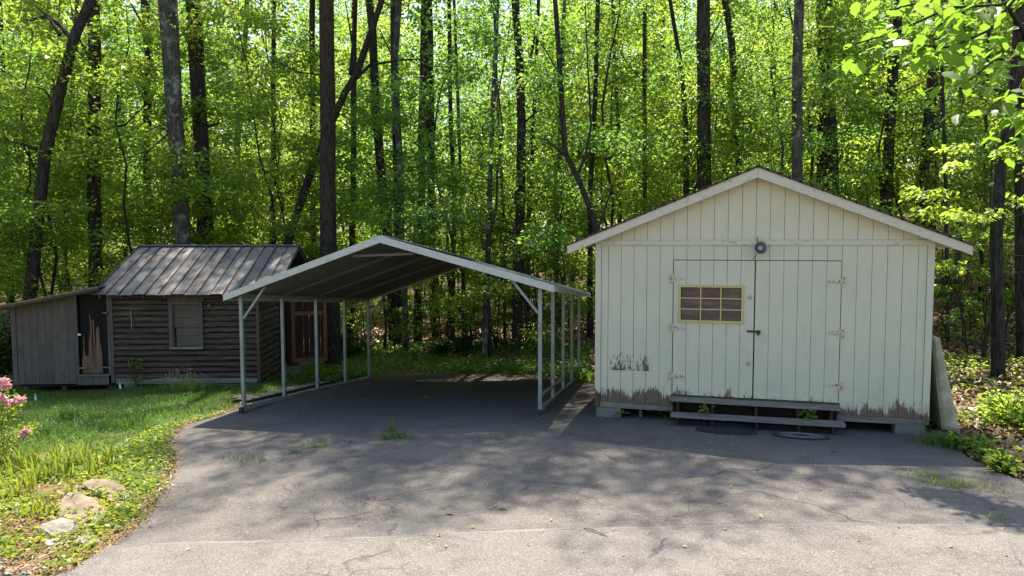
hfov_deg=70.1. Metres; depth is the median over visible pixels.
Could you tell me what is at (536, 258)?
understory tree
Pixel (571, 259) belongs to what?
sapling
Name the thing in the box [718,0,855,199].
woodland tree
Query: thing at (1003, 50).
understory tree
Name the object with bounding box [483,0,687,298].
understory tree
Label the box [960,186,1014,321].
sapling
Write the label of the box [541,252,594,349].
sapling
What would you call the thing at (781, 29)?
woodland tree
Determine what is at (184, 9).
woodland tree
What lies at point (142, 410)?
lawn grass
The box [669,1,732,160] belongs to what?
woodland tree
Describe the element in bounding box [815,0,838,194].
hardwood tree
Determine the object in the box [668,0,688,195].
slender tree
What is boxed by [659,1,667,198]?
forest tree
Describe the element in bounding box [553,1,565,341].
forest tree
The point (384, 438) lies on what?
weed
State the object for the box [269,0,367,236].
woodland tree
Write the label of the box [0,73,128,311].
understory tree
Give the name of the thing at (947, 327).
forest tree
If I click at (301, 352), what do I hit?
side door
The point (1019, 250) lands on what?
hardwood tree
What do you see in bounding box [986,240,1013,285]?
sapling
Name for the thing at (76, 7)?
forest tree
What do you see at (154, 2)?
woodland tree
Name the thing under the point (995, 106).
understory tree
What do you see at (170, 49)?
hardwood tree
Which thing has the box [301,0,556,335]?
understory tree
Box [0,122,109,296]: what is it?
understory tree
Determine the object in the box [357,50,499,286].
understory tree
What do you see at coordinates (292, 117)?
understory tree
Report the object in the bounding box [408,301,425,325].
sapling
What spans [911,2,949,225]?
leaning tree
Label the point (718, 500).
drive leaf litter
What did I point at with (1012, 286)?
sapling
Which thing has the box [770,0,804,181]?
hardwood tree
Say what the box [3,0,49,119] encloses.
woodland tree
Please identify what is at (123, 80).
woodland tree
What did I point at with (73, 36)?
leaning tree
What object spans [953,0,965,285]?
forest tree
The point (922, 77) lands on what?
woodland tree
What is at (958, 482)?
weed
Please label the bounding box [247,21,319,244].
woodland tree
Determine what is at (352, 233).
forest tree
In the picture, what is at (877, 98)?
understory tree
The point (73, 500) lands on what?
flat rock
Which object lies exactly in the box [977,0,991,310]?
forest tree
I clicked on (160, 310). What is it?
board cabin
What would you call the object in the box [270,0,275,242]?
forest tree
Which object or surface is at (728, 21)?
slender tree
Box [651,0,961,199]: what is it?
understory tree
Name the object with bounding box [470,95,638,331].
understory tree
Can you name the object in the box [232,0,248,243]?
forest tree
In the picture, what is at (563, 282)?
sapling
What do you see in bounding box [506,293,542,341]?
sapling
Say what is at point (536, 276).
sapling
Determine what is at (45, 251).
understory tree
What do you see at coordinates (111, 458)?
strap leaf plant
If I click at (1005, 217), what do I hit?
understory tree
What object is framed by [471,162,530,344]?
sapling
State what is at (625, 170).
woodland tree
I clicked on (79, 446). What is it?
strap leaf plant
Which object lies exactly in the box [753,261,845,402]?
door
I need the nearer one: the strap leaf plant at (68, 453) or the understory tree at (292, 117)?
the strap leaf plant at (68, 453)
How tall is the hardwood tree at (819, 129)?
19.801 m
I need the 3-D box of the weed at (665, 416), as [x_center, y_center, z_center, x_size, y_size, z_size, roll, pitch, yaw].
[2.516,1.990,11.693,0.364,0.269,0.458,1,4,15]
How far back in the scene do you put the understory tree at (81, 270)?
35.38 m
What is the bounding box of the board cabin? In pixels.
[0,245,327,390]
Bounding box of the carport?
[223,235,590,415]
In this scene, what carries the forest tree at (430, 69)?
on the ground at (50, 488)
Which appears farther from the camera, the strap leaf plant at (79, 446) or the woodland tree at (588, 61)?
the woodland tree at (588, 61)
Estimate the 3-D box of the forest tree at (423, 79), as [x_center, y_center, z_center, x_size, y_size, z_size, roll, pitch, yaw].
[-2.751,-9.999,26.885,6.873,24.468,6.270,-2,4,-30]
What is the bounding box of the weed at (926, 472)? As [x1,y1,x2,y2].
[898,468,945,477]
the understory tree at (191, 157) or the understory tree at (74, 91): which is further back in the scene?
the understory tree at (191, 157)
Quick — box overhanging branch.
[820,0,1023,185]
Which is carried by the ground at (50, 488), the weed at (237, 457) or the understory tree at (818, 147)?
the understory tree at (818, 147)
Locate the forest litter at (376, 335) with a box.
[353,299,594,377]
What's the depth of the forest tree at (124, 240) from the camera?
31.93 m
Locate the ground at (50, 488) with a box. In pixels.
[0,180,1023,575]
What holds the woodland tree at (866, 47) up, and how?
on the ground at (50, 488)
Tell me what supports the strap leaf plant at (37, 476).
on the ground at (50, 488)
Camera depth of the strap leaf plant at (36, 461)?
10.17 m
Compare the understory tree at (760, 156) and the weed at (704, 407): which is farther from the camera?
the understory tree at (760, 156)
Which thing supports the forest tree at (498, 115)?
on the ground at (50, 488)
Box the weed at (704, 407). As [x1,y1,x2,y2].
[697,404,715,421]
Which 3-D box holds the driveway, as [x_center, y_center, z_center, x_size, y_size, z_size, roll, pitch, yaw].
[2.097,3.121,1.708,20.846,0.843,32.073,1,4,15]
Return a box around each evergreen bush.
[0,309,12,379]
[341,328,376,358]
[419,330,481,355]
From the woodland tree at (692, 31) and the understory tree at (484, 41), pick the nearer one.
the understory tree at (484, 41)
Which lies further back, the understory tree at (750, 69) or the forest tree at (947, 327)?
the understory tree at (750, 69)
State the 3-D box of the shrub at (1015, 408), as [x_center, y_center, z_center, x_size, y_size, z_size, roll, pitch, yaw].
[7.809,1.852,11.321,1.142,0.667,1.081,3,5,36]
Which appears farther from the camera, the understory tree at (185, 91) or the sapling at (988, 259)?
the understory tree at (185, 91)
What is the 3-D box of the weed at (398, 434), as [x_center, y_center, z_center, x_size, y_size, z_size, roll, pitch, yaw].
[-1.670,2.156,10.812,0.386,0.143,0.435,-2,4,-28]
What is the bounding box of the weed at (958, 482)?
[901,471,1011,490]
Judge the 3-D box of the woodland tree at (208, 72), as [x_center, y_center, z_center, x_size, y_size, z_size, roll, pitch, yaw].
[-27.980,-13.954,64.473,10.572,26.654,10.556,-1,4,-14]
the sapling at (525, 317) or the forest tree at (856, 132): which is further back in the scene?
the forest tree at (856, 132)
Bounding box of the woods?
[2,0,1012,279]
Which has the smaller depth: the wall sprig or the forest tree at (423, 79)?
the wall sprig
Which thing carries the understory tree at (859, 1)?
on the ground at (50, 488)
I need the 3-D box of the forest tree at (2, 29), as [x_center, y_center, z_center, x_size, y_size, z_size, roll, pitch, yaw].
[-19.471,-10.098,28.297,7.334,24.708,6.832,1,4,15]
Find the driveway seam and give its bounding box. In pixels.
[74,523,1023,568]
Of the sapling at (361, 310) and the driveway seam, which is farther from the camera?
the sapling at (361, 310)
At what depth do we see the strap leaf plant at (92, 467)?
9.78 m
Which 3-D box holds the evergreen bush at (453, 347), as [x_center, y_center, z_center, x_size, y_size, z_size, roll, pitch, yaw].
[-1.907,1.795,23.053,2.041,0.985,1.842,-1,4,-12]
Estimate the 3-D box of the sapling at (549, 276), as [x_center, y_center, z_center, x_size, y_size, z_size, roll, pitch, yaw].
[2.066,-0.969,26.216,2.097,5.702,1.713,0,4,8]
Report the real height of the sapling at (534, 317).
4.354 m
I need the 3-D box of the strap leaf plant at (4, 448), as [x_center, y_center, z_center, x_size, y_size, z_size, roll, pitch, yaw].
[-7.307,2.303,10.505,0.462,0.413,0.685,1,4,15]
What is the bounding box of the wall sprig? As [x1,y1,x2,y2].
[125,356,144,385]
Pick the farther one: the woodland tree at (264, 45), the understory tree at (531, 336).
the woodland tree at (264, 45)
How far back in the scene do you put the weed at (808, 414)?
10.78 m
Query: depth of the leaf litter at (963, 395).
15.28 m
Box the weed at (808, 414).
[799,409,817,431]
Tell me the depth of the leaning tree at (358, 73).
23.41 m
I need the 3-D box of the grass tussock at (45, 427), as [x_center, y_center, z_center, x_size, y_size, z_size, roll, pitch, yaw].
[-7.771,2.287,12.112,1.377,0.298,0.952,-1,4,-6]
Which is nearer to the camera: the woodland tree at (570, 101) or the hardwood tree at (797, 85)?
the hardwood tree at (797, 85)
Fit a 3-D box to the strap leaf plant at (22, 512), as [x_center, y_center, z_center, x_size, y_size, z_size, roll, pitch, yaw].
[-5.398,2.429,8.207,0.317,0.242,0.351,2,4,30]
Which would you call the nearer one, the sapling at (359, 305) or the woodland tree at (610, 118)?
the sapling at (359, 305)
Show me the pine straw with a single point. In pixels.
(147, 500)
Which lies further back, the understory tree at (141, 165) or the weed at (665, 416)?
the understory tree at (141, 165)
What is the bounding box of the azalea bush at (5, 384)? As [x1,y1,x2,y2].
[0,377,38,452]
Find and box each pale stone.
[0,558,11,564]
[3,567,19,575]
[20,569,33,575]
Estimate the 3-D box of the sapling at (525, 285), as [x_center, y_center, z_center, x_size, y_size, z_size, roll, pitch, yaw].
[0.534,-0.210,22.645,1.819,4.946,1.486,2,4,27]
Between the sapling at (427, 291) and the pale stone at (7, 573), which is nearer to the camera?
the pale stone at (7, 573)
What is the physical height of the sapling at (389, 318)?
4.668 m
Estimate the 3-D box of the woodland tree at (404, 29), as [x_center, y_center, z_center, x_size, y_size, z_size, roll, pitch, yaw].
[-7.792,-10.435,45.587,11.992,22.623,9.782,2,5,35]
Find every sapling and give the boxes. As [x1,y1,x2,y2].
[0,276,22,357]
[340,240,375,328]
[340,297,379,343]
[340,303,365,341]
[347,303,366,342]
[354,299,387,336]
[360,297,382,331]
[370,225,400,340]
[370,293,411,353]
[392,213,444,343]
[408,280,442,307]
[408,287,429,340]
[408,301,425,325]
[410,183,454,332]
[413,282,445,322]
[424,244,460,306]
[429,181,482,354]
[446,216,501,339]
[452,301,482,337]
[455,194,499,331]
[463,188,529,348]
[464,205,511,343]
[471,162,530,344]
[492,265,537,326]
[495,222,542,345]
[498,201,559,348]
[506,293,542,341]
[511,264,559,332]
[523,244,574,317]
[524,206,552,337]
[526,169,579,326]
[531,293,561,328]
[532,215,578,336]
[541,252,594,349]
[542,182,594,328]
[565,288,593,327]
[929,197,964,293]
[933,263,982,328]
[934,211,989,354]
[936,274,984,342]
[940,258,988,334]
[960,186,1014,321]
[962,210,1013,330]
[964,242,1008,282]
[982,235,1014,307]
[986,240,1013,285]
[987,259,1013,309]
[1004,213,1014,334]
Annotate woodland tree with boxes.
[2,0,44,166]
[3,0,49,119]
[3,1,152,282]
[4,0,131,285]
[19,0,107,272]
[83,0,255,224]
[104,13,171,229]
[117,0,291,221]
[129,0,265,224]
[139,0,244,214]
[215,0,336,244]
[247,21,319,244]
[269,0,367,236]
[269,0,417,225]
[276,0,373,228]
[319,14,418,233]
[334,0,484,259]
[338,0,441,234]
[434,0,539,201]
[434,15,513,205]
[435,0,588,277]
[443,69,525,255]
[507,0,627,280]
[540,0,634,219]
[541,0,678,228]
[581,0,695,188]
[586,74,657,223]
[605,0,751,184]
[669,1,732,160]
[679,0,776,175]
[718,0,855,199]
[732,0,816,181]
[763,0,879,206]
[788,0,920,137]
[840,0,1004,187]
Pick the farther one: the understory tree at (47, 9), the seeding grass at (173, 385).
the understory tree at (47, 9)
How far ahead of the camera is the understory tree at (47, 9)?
27.76 m
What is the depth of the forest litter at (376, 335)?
26.30 m
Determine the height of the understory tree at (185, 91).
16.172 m
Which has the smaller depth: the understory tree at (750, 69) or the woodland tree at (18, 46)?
the understory tree at (750, 69)
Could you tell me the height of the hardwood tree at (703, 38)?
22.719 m
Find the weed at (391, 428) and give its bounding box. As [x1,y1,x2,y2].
[377,420,397,431]
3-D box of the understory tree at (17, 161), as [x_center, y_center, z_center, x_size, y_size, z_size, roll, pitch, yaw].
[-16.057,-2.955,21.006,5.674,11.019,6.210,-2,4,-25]
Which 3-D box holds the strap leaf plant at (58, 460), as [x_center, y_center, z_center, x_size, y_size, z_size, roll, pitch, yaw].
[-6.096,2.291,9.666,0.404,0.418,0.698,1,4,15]
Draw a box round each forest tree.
[0,0,14,330]
[62,0,78,291]
[112,6,127,256]
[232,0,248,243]
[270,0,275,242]
[346,0,357,342]
[390,0,402,346]
[413,0,426,341]
[427,0,438,337]
[447,0,455,339]
[453,0,466,332]
[481,0,498,357]
[493,0,506,342]
[525,0,539,340]
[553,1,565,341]
[587,0,599,337]
[611,0,621,222]
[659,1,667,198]
[767,2,777,164]
[852,18,862,201]
[939,3,949,341]
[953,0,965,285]
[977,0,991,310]
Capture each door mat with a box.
[696,426,757,434]
[772,432,829,439]
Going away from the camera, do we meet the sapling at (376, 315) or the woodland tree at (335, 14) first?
the sapling at (376, 315)
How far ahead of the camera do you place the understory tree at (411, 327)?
23.60 m
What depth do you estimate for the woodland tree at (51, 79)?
45.02 m
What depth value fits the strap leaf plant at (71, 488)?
8.62 m
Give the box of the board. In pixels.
[929,335,959,432]
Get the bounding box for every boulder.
[38,518,78,537]
[41,538,70,547]
[71,535,100,545]
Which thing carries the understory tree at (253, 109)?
on the ground at (50, 488)
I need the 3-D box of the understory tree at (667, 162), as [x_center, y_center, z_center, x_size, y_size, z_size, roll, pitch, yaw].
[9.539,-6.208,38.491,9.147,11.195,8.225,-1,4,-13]
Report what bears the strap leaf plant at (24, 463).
on the ground at (50, 488)
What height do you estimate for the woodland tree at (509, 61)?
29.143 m
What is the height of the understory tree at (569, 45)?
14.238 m
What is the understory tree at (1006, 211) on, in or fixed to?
on the ground at (50, 488)
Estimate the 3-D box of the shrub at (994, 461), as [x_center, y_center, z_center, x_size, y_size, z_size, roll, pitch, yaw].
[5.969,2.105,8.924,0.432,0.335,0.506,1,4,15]
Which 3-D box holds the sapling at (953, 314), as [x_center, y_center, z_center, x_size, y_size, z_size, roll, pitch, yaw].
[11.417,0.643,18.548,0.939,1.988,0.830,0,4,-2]
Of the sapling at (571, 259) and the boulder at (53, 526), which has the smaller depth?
the boulder at (53, 526)
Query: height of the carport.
3.677 m
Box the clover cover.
[103,412,224,523]
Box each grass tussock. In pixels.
[21,416,86,438]
[28,401,113,423]
[87,413,157,432]
[903,422,999,453]
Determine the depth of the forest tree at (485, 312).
21.93 m
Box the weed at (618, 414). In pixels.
[612,410,628,418]
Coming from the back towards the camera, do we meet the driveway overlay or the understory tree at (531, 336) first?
the understory tree at (531, 336)
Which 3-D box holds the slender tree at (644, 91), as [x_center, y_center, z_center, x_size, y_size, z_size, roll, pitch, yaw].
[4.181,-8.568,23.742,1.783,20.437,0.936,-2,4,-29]
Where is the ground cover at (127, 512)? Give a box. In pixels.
[0,410,226,574]
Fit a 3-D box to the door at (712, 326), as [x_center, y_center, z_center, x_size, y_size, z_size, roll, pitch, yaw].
[3.135,0.634,11.312,1.365,2.116,0.088,1,4,15]
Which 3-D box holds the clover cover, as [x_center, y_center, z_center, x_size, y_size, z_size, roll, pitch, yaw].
[-5.058,2.377,10.410,1.030,0.217,5.746,-1,4,-14]
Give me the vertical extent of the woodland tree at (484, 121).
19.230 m
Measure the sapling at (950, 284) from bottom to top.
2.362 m
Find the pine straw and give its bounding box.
[53,382,320,571]
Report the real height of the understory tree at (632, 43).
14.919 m
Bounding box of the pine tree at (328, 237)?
[257,0,341,366]
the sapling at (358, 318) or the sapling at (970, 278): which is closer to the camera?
the sapling at (970, 278)
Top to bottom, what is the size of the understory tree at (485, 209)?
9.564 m
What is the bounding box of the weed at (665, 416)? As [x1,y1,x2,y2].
[658,411,670,418]
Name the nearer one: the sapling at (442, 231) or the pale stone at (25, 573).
the pale stone at (25, 573)
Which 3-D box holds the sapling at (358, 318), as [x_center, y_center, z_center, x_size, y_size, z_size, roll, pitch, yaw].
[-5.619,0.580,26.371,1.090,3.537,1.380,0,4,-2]
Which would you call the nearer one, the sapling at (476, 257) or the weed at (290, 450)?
the weed at (290, 450)
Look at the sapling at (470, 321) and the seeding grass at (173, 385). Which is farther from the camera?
the sapling at (470, 321)
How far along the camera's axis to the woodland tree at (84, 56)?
67.70 m
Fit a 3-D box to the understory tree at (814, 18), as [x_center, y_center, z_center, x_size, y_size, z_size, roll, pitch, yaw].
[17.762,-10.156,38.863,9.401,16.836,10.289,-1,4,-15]
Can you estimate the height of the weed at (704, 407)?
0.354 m
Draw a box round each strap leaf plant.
[0,435,41,462]
[0,437,19,460]
[0,445,30,476]
[0,452,56,482]
[0,463,38,498]
[5,439,35,471]
[12,490,51,517]
[13,465,37,491]
[18,434,55,466]
[27,496,61,519]
[31,447,87,478]
[33,442,63,475]
[41,431,70,461]
[47,476,74,493]
[57,433,93,464]
[61,426,107,461]
[77,437,117,474]
[87,435,129,467]
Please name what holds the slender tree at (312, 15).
on the ground at (50, 488)
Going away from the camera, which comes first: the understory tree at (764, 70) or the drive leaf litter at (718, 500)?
the drive leaf litter at (718, 500)
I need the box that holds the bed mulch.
[0,493,97,575]
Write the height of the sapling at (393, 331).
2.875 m
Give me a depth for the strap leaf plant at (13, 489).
8.79 m
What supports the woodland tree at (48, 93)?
on the ground at (50, 488)
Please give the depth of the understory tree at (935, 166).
21.38 m
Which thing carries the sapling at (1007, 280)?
on the ground at (50, 488)
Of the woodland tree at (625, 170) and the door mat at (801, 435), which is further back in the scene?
the woodland tree at (625, 170)
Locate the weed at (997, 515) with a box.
[986,509,1012,520]
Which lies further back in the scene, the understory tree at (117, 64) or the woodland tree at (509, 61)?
the woodland tree at (509, 61)
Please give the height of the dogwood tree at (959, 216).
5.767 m
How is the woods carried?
on the ground at (50, 488)
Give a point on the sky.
(461, 1)
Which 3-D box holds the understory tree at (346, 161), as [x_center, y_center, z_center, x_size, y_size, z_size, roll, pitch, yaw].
[-4.005,-1.939,24.441,6.950,8.766,6.657,0,4,4]
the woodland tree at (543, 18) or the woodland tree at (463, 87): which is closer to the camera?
the woodland tree at (543, 18)
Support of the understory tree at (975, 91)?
on the ground at (50, 488)
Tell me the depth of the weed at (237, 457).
9.98 m
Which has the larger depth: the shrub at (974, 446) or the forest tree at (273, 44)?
the forest tree at (273, 44)
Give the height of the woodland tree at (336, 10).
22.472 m
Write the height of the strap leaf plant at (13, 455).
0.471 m
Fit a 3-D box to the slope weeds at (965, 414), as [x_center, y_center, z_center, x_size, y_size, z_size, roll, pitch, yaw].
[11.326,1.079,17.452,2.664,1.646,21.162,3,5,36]
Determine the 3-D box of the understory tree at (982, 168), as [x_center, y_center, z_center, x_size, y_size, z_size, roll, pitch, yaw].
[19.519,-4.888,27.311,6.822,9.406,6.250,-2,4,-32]
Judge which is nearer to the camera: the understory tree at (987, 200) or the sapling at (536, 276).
the sapling at (536, 276)
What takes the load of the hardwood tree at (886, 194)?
on the ground at (50, 488)
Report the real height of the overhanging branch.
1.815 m
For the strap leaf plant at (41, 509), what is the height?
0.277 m
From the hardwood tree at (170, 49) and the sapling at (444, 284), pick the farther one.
the sapling at (444, 284)
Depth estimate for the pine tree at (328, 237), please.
20.82 m
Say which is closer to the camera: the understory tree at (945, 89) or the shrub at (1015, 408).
the shrub at (1015, 408)
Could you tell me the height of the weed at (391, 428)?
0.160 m
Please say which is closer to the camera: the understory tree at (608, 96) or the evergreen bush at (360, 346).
the evergreen bush at (360, 346)
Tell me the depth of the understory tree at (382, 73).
35.14 m
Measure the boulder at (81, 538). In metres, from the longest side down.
0.265 x 0.197 x 0.139 m
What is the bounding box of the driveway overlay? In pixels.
[62,525,1023,575]
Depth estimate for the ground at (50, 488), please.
14.66 m
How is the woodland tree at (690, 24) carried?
on the ground at (50, 488)
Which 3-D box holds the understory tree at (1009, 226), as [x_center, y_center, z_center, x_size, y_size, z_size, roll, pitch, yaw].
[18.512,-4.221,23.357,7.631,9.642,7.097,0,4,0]
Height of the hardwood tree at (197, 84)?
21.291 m
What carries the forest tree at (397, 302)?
on the ground at (50, 488)
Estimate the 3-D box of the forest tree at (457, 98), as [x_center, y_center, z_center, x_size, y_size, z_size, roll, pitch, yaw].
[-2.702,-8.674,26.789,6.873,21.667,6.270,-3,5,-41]
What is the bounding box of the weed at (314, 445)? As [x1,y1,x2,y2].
[293,439,328,448]
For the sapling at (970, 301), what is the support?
on the ground at (50, 488)
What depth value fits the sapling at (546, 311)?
24.41 m
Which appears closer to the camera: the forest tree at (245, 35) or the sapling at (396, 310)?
the sapling at (396, 310)
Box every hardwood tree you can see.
[70,1,146,287]
[108,0,190,244]
[129,0,152,244]
[185,0,219,244]
[365,0,393,341]
[425,12,431,328]
[511,0,549,352]
[696,0,724,189]
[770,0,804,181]
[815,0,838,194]
[816,0,842,189]
[877,0,903,214]
[927,4,950,229]
[989,0,1023,376]
[997,0,1023,360]
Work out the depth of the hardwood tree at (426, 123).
29.87 m
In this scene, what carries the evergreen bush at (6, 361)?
on the ground at (50, 488)
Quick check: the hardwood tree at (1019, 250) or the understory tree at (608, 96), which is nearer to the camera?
the hardwood tree at (1019, 250)
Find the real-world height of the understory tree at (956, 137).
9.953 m
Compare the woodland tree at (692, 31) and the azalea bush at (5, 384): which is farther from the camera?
the woodland tree at (692, 31)
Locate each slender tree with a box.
[309,0,316,260]
[368,0,408,351]
[610,1,669,206]
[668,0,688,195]
[722,0,759,172]
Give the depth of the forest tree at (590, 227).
23.93 m
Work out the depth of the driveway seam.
7.08 m
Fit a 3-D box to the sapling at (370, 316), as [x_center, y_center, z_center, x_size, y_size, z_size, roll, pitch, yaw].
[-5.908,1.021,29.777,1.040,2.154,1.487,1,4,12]
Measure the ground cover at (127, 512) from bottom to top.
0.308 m
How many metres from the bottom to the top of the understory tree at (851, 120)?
10.684 m
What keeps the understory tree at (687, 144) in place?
on the ground at (50, 488)
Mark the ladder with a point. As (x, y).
(254, 398)
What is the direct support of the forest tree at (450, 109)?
on the ground at (50, 488)
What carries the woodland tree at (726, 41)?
on the ground at (50, 488)
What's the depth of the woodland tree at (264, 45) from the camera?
55.20 m
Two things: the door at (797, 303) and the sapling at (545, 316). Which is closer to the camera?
the door at (797, 303)
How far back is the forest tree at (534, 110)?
24.94 m
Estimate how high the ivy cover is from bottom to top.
0.899 m
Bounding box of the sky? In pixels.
[3,0,976,231]
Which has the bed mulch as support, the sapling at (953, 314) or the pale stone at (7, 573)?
the pale stone at (7, 573)
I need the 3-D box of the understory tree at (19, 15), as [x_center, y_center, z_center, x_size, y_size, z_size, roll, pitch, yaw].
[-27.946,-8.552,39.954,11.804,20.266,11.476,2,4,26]
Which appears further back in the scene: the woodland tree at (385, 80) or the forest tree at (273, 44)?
the woodland tree at (385, 80)
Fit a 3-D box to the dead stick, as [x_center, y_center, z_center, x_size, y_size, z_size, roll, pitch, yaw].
[-0.942,1.290,23.102,2.069,1.482,0.059,1,4,19]
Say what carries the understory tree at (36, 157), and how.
on the ground at (50, 488)
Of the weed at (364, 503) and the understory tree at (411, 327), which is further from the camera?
the understory tree at (411, 327)
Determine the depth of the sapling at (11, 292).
20.25 m
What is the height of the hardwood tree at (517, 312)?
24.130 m
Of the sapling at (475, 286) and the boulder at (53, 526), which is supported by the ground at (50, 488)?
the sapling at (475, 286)
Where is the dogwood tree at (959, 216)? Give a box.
[898,128,1023,364]
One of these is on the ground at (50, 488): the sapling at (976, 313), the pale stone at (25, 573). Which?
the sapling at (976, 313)
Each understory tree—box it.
[0,0,72,288]
[0,0,173,294]
[0,0,190,290]
[0,0,260,273]
[0,23,171,290]
[0,64,134,296]
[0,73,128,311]
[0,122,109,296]
[0,145,78,301]
[0,152,67,330]
[2,0,87,279]
[22,91,169,281]
[34,2,307,245]
[36,14,267,230]
[74,33,266,249]
[77,118,275,287]
[146,0,389,261]
[151,112,255,244]
[172,79,364,332]
[190,0,416,249]
[214,131,336,246]
[242,44,410,248]
[256,9,419,310]
[300,92,498,348]
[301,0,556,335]
[307,15,536,235]
[347,0,640,358]
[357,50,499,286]
[389,159,530,342]
[406,130,510,298]
[421,86,594,328]
[428,134,595,356]
[438,126,573,312]
[464,0,763,258]
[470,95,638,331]
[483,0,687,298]
[495,0,696,238]
[496,1,648,295]
[550,1,766,194]
[581,41,759,310]
[583,67,778,277]
[608,102,739,223]
[621,15,838,196]
[632,0,841,200]
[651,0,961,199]
[665,0,903,215]
[665,87,780,194]
[711,15,901,193]
[742,17,903,201]
[746,9,954,214]
[763,0,958,203]
[765,0,1013,220]
[779,0,1011,203]
[786,0,1011,223]
[806,0,1010,214]
[836,11,1000,228]
[860,88,1013,284]
[902,0,1013,117]
[908,0,1013,224]
[917,0,1003,160]
[936,85,1013,276]
[950,54,1013,251]
[954,158,1013,243]
[956,135,1013,242]
[958,96,1013,230]
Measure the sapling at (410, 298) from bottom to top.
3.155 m
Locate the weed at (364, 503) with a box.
[322,498,399,507]
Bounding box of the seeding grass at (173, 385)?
[152,368,226,392]
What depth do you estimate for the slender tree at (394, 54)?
23.93 m
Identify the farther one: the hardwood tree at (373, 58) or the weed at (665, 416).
the hardwood tree at (373, 58)
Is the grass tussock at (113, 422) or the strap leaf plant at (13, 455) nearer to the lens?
the strap leaf plant at (13, 455)
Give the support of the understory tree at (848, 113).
on the ground at (50, 488)
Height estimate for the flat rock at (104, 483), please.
0.093 m
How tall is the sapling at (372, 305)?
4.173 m
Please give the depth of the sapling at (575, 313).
25.34 m
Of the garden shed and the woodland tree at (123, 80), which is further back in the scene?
the woodland tree at (123, 80)
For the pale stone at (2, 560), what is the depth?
6.85 m
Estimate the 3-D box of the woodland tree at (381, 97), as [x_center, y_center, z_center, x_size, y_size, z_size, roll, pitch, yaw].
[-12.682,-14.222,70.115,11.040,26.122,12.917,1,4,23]
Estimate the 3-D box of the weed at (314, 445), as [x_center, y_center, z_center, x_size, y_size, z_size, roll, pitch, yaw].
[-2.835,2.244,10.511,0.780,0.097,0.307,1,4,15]
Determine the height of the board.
1.436 m
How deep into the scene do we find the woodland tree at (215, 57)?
56.12 m
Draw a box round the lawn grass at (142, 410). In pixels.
[0,370,372,486]
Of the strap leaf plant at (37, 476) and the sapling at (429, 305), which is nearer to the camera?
the strap leaf plant at (37, 476)
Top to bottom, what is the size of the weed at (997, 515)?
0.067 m
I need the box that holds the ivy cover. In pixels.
[280,340,594,383]
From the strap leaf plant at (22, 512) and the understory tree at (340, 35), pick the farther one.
the understory tree at (340, 35)
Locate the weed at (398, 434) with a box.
[389,430,414,438]
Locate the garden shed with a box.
[566,165,974,434]
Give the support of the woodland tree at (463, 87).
on the ground at (50, 488)
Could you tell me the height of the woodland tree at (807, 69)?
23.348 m
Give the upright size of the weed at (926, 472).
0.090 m
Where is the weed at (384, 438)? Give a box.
[377,431,394,440]
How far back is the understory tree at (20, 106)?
21.09 m
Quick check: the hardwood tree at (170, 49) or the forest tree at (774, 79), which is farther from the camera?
the forest tree at (774, 79)
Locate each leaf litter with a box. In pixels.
[180,397,1007,559]
[929,274,1023,481]
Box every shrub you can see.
[945,433,994,454]
[971,386,1023,429]
[982,447,1023,472]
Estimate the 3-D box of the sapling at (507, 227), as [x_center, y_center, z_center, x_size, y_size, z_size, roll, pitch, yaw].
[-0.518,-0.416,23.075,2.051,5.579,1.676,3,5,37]
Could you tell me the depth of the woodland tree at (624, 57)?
56.69 m
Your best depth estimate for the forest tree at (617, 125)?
29.94 m
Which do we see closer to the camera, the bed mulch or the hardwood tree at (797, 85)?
the bed mulch
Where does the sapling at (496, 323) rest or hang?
on the ground at (50, 488)
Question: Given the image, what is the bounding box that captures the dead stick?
[455,307,510,350]
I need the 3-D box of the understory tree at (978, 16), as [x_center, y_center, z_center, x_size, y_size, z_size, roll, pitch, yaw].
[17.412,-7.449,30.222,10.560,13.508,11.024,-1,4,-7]
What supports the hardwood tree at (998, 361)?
on the ground at (50, 488)
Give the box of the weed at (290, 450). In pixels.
[289,448,306,453]
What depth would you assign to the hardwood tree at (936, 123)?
25.90 m
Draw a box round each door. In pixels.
[291,302,327,362]
[669,260,760,397]
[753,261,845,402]
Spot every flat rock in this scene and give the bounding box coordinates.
[57,490,110,525]
[81,478,132,500]
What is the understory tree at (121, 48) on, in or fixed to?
on the ground at (50, 488)
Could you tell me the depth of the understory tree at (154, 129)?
35.37 m
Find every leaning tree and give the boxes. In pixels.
[0,0,96,300]
[282,0,422,244]
[530,0,617,232]
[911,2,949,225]
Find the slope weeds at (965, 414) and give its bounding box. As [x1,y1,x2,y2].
[930,288,1023,475]
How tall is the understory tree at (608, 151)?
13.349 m
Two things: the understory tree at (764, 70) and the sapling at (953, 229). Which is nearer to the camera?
the sapling at (953, 229)
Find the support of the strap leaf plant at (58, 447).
on the ground at (50, 488)
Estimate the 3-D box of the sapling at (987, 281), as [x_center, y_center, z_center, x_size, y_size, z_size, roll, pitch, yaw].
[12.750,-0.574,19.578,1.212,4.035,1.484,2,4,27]
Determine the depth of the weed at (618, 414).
11.77 m
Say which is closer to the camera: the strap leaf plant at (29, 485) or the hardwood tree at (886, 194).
the strap leaf plant at (29, 485)
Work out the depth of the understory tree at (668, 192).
21.44 m
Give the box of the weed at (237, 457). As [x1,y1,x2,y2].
[201,451,268,463]
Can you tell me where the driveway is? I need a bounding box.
[56,373,1023,575]
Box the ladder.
[232,380,335,402]
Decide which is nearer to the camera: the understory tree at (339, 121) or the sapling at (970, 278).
the sapling at (970, 278)
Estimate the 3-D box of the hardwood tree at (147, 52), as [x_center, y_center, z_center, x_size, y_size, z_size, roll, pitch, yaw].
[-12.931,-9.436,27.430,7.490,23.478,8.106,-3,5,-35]

